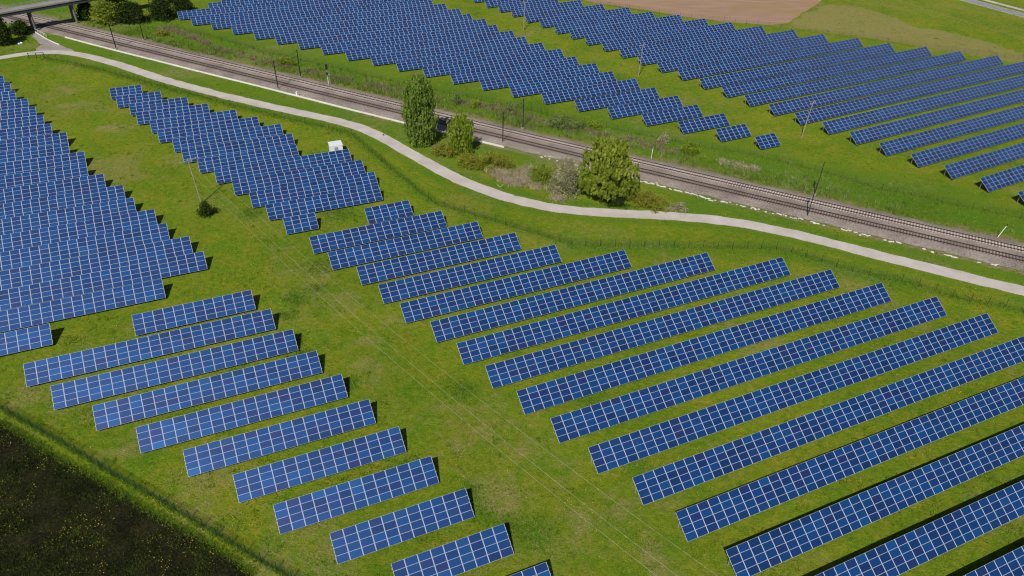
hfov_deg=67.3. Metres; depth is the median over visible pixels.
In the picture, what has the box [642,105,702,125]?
solar table
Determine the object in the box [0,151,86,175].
solar table
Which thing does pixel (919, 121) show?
solar table
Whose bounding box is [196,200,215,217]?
dark bush
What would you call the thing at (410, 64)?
solar table
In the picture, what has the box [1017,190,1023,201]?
solar table
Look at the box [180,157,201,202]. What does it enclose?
power pole
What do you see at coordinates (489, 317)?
solar table
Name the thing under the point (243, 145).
solar table
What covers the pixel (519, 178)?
dry reeds
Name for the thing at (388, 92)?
rank grass
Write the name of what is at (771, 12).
bare field
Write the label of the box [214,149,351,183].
solar table
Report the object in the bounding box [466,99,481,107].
shrub
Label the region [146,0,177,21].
leafy tree
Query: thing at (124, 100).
solar table
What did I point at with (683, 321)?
solar table
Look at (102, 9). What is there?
leafy tree
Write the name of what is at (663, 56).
solar table
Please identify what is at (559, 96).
solar table
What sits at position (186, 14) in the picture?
solar table
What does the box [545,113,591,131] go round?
shrub
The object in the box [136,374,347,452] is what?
solar table
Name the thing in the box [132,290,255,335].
solar table
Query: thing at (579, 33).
solar table
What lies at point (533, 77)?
solar table
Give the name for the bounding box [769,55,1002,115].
solar table
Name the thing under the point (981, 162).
solar table
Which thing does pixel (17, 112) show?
solar table
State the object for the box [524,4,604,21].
solar table
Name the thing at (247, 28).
solar table
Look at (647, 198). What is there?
shrub
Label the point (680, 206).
shrub
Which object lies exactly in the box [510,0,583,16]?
solar table
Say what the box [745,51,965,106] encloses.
solar table
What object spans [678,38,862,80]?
solar table
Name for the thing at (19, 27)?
leafy tree
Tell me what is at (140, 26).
catenary mast
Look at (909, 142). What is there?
solar table
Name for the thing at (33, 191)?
solar table
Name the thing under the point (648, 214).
footpath
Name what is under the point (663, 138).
shrub
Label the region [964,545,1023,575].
solar table
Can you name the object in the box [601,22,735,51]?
solar table
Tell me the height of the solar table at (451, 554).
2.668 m
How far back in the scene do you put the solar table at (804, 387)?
121.73 m
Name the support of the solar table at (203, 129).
on the ground at (202, 496)
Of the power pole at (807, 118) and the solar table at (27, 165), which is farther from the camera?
the power pole at (807, 118)
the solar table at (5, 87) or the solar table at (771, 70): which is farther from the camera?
the solar table at (771, 70)
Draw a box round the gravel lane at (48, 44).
[29,31,73,50]
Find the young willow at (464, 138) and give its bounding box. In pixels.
[445,113,475,154]
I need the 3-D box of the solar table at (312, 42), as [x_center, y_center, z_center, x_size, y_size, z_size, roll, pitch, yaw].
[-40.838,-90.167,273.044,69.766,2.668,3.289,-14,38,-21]
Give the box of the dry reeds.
[484,157,761,211]
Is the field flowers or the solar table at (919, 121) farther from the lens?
the solar table at (919, 121)
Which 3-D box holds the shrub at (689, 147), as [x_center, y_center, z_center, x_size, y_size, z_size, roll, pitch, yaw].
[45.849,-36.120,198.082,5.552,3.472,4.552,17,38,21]
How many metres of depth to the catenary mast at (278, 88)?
227.36 m
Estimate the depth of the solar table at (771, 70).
252.43 m
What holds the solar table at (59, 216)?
on the ground at (202, 496)
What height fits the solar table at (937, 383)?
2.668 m
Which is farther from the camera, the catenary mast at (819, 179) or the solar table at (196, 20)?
the solar table at (196, 20)
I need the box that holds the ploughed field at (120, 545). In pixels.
[0,422,251,575]
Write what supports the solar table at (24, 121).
on the ground at (202, 496)
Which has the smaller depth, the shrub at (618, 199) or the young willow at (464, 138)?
the shrub at (618, 199)
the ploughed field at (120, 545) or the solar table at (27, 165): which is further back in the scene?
the solar table at (27, 165)
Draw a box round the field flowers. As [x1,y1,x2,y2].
[0,426,238,574]
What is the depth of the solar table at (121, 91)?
221.63 m
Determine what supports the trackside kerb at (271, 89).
on the ground at (202, 496)
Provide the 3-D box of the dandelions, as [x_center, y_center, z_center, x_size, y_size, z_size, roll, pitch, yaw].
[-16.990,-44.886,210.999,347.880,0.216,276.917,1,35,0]
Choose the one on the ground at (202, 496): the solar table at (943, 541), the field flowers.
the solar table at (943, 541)
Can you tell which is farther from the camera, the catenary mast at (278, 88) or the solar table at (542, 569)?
the catenary mast at (278, 88)
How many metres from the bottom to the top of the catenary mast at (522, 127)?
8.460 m
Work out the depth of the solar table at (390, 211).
167.44 m
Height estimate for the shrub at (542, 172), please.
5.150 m
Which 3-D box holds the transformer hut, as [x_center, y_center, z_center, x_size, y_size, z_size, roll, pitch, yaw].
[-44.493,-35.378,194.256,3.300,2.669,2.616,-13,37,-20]
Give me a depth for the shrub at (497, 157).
188.63 m
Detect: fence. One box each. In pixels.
[0,404,297,575]
[45,54,350,133]
[171,24,509,102]
[351,129,569,244]
[512,102,1022,218]
[571,237,1023,312]
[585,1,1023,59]
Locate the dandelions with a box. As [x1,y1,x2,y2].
[90,4,1014,548]
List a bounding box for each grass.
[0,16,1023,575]
[91,23,1014,233]
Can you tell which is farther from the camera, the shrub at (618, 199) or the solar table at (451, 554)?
the shrub at (618, 199)
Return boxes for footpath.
[0,50,1023,295]
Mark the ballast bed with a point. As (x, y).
(874, 231)
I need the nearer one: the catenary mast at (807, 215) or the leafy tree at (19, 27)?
the catenary mast at (807, 215)
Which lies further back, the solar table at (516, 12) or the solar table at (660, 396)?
the solar table at (516, 12)
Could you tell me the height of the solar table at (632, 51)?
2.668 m
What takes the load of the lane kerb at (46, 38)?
on the gravel lane at (48, 44)
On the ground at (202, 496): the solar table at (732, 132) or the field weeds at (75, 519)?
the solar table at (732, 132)
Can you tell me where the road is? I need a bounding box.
[961,0,1023,16]
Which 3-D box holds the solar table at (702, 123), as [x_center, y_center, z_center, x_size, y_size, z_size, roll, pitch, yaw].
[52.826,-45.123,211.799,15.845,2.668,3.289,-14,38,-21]
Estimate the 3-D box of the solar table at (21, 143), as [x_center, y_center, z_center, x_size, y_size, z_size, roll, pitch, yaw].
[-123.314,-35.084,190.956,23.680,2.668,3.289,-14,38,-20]
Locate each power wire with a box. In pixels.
[187,169,654,574]
[214,175,715,574]
[235,206,676,575]
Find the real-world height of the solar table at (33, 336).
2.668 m
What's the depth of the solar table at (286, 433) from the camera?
112.09 m
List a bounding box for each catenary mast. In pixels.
[108,23,117,49]
[132,15,144,39]
[273,61,279,89]
[292,50,301,77]
[501,112,504,142]
[521,99,524,128]
[805,182,818,216]
[813,162,824,195]
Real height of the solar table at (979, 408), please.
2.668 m
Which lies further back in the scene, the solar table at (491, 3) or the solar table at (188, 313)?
the solar table at (491, 3)
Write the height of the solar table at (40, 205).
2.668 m
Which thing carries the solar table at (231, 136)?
on the ground at (202, 496)
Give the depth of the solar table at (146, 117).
209.16 m
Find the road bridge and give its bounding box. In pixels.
[0,0,96,30]
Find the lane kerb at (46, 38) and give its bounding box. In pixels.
[34,31,59,44]
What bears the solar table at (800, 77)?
on the ground at (202, 496)
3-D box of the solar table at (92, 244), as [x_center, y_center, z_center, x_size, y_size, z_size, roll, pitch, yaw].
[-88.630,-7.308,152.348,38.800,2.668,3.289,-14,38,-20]
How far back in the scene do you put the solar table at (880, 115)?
226.06 m
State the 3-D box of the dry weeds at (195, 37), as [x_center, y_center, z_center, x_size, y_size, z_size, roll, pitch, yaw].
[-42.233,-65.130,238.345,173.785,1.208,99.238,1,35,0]
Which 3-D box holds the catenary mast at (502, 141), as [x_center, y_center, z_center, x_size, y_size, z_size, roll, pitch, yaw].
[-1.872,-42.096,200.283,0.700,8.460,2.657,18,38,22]
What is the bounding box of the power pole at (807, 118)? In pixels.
[801,101,815,137]
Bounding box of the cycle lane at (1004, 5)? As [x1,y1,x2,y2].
[984,0,1023,10]
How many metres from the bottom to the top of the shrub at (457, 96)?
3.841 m
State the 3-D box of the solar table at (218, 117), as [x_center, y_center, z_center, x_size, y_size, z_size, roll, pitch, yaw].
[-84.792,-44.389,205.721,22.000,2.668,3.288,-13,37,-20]
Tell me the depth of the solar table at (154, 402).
119.95 m
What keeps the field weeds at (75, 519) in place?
on the ploughed field at (120, 545)
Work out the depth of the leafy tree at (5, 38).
255.49 m
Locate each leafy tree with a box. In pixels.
[0,16,12,46]
[8,19,32,36]
[74,2,92,21]
[86,0,125,25]
[94,0,127,9]
[111,0,150,24]
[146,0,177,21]
[172,0,194,11]
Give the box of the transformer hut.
[328,140,342,152]
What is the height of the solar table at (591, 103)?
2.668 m
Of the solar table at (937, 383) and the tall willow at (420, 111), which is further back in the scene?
the tall willow at (420, 111)
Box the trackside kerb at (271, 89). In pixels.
[65,36,503,147]
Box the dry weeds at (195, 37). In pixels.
[155,24,679,154]
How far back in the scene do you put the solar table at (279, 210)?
170.24 m
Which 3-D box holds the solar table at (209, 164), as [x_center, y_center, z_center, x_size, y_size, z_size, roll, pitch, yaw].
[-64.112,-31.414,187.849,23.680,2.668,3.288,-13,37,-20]
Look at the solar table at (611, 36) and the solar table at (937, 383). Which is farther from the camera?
the solar table at (611, 36)
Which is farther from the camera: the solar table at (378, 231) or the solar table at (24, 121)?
the solar table at (24, 121)
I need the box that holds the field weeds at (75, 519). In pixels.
[0,419,248,575]
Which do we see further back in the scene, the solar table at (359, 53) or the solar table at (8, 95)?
the solar table at (359, 53)
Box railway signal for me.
[325,64,330,83]
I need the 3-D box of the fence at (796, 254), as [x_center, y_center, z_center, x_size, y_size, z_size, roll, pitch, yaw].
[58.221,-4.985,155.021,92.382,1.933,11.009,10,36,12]
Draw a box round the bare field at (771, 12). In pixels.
[584,0,820,24]
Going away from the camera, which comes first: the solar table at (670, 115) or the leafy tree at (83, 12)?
the solar table at (670, 115)
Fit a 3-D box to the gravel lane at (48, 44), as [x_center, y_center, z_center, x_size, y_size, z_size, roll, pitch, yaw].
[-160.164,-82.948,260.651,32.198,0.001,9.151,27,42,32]
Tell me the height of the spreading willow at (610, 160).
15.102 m
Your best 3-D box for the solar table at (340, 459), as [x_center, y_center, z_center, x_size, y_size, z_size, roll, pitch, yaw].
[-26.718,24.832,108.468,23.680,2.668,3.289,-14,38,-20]
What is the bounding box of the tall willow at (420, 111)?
[400,72,438,148]
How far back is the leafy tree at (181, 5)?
291.55 m
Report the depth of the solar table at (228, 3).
299.38 m
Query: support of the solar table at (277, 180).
on the ground at (202, 496)
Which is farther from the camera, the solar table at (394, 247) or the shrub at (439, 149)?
the shrub at (439, 149)
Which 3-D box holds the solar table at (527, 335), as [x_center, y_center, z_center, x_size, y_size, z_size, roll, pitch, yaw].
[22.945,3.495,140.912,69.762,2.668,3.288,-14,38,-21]
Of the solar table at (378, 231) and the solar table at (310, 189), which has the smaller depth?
the solar table at (378, 231)
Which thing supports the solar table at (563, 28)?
on the ground at (202, 496)
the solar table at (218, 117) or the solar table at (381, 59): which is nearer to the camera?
the solar table at (218, 117)
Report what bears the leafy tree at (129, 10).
on the ground at (202, 496)
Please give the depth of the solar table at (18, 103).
211.89 m
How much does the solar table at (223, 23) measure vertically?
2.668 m
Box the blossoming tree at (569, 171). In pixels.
[544,153,583,202]
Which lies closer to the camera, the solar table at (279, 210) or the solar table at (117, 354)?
the solar table at (117, 354)
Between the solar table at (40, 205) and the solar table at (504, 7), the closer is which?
the solar table at (40, 205)
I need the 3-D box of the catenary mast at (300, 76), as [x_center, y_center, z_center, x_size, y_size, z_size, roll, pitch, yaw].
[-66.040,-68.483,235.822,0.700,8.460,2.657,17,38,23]
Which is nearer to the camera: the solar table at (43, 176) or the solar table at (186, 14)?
the solar table at (43, 176)
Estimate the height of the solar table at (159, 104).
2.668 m
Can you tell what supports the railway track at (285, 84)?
on the ballast bed
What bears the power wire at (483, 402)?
attached to the power pole at (193, 176)
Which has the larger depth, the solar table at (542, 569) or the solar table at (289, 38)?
the solar table at (289, 38)
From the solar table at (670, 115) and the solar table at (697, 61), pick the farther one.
the solar table at (697, 61)
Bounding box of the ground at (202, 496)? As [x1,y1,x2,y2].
[0,0,1023,575]
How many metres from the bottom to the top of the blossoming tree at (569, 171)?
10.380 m
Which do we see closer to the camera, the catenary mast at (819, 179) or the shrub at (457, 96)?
the catenary mast at (819, 179)
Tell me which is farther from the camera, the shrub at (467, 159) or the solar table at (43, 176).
the shrub at (467, 159)
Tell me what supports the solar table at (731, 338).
on the ground at (202, 496)
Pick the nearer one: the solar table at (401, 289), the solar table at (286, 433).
the solar table at (286, 433)
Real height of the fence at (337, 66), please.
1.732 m
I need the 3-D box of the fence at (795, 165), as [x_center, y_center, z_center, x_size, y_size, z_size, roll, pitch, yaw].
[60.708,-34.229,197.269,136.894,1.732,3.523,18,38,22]
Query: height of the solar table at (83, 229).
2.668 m
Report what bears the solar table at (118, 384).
on the ground at (202, 496)
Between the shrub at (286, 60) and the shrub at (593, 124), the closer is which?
the shrub at (593, 124)
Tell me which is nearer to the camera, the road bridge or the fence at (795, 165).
the fence at (795, 165)
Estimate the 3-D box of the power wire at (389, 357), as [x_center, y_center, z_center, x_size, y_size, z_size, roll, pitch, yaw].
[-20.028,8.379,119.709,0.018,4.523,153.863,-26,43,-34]
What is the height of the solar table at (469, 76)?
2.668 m
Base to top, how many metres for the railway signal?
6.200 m
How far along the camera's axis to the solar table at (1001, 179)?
187.15 m
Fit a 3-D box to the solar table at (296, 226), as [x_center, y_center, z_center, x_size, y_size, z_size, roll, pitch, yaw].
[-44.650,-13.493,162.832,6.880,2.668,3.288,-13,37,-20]
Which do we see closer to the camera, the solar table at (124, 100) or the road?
the solar table at (124, 100)
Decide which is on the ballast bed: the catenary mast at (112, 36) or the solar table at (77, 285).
the catenary mast at (112, 36)
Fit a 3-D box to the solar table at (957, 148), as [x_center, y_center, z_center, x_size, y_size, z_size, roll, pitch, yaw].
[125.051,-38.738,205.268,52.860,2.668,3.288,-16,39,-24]
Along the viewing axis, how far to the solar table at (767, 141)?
202.70 m
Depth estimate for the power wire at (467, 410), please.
106.89 m
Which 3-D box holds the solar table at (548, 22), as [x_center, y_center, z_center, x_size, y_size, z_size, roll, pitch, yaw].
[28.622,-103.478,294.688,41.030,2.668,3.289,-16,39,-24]
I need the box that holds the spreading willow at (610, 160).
[574,135,639,201]
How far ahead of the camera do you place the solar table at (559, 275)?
145.06 m
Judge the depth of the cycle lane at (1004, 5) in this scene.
328.03 m
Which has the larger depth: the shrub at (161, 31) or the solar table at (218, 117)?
the shrub at (161, 31)
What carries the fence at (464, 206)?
on the ground at (202, 496)
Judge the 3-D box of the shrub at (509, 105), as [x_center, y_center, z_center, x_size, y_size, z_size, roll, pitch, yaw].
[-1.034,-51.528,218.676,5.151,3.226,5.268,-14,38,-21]
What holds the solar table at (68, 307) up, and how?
on the ground at (202, 496)
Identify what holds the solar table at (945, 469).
on the ground at (202, 496)
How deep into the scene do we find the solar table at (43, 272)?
148.60 m
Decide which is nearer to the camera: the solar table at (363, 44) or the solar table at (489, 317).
the solar table at (489, 317)
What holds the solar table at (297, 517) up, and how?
on the ground at (202, 496)
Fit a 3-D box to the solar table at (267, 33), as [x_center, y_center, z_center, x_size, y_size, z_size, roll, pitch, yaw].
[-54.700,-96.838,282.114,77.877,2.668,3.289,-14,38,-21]
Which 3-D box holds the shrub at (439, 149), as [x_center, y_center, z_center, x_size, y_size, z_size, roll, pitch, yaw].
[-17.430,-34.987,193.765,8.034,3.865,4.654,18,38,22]
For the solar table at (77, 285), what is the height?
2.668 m
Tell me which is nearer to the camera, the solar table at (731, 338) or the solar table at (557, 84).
the solar table at (731, 338)
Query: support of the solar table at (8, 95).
on the ground at (202, 496)
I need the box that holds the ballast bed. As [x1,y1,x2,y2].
[0,7,1023,270]
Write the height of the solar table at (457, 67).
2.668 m
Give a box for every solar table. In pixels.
[0,83,10,92]
[0,91,16,100]
[0,98,28,109]
[0,106,36,119]
[0,115,44,129]
[0,123,52,140]
[0,132,68,151]
[0,143,69,162]
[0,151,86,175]
[0,164,88,189]
[0,174,105,203]
[0,185,125,218]
[0,197,135,234]
[0,209,156,251]
[0,223,169,270]
[0,236,192,289]
[0,251,206,310]
[0,279,165,331]
[0,323,52,355]
[23,309,275,386]
[50,329,297,409]
[92,351,321,430]
[109,85,142,99]
[116,91,161,107]
[129,97,188,115]
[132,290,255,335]
[136,103,209,124]
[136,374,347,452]
[150,110,237,132]
[157,116,260,142]
[172,124,283,151]
[177,0,357,19]
[181,134,294,162]
[183,399,375,476]
[190,0,412,24]
[197,144,298,172]
[208,0,291,7]
[210,0,432,28]
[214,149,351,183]
[231,4,447,34]
[232,160,365,194]
[233,426,405,502]
[249,172,378,207]
[253,9,461,39]
[265,185,382,220]
[273,456,438,533]
[275,14,472,44]
[283,213,318,233]
[297,19,487,48]
[309,211,446,253]
[320,25,498,54]
[327,221,482,269]
[329,488,474,563]
[345,31,514,59]
[356,233,520,284]
[364,200,412,223]
[370,37,527,65]
[378,245,561,303]
[391,524,513,575]
[395,42,545,71]
[400,250,631,322]
[422,49,564,76]
[430,253,714,341]
[450,56,578,83]
[456,257,790,364]
[479,63,599,89]
[484,0,528,7]
[485,269,839,387]
[497,0,558,11]
[509,71,616,96]
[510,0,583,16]
[510,562,550,575]
[516,283,890,414]
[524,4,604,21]
[539,7,631,27]
[541,79,639,103]
[550,296,946,442]
[554,12,654,33]
[569,14,683,38]
[574,87,659,111]
[584,18,708,44]
[588,313,997,473]
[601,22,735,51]
[607,95,682,118]
[619,26,765,57]
[632,336,1023,504]
[637,30,798,64]
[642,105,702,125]
[657,34,828,72]
[675,377,1023,541]
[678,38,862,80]
[678,113,729,133]
[699,43,894,88]
[715,124,750,140]
[722,47,931,97]
[726,424,1023,575]
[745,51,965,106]
[755,133,780,148]
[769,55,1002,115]
[794,61,1023,124]
[815,480,1023,575]
[822,75,1023,133]
[850,89,1023,144]
[879,105,1023,155]
[910,123,1023,166]
[944,142,1023,178]
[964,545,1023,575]
[979,164,1023,191]
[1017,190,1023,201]
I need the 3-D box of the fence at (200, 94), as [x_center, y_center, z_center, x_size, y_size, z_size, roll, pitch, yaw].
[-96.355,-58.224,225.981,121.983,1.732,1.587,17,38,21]
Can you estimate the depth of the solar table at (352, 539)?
99.82 m
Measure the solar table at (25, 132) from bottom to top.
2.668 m
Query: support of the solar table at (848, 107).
on the ground at (202, 496)
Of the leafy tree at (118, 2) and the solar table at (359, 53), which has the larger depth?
the leafy tree at (118, 2)
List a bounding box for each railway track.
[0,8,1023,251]
[3,16,1023,261]
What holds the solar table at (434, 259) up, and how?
on the ground at (202, 496)
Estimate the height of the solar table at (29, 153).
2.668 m
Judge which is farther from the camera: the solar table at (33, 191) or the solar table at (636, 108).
the solar table at (636, 108)
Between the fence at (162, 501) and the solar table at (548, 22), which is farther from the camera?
the solar table at (548, 22)
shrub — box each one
[153,28,172,36]
[274,54,299,65]
[429,142,458,157]
[450,93,465,104]
[454,151,492,172]
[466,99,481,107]
[475,149,520,171]
[498,101,516,112]
[527,163,560,185]
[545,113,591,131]
[585,120,604,129]
[599,194,631,208]
[618,186,676,213]
[657,132,670,143]
[673,201,688,213]
[680,141,700,156]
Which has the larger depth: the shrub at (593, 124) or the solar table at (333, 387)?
the shrub at (593, 124)

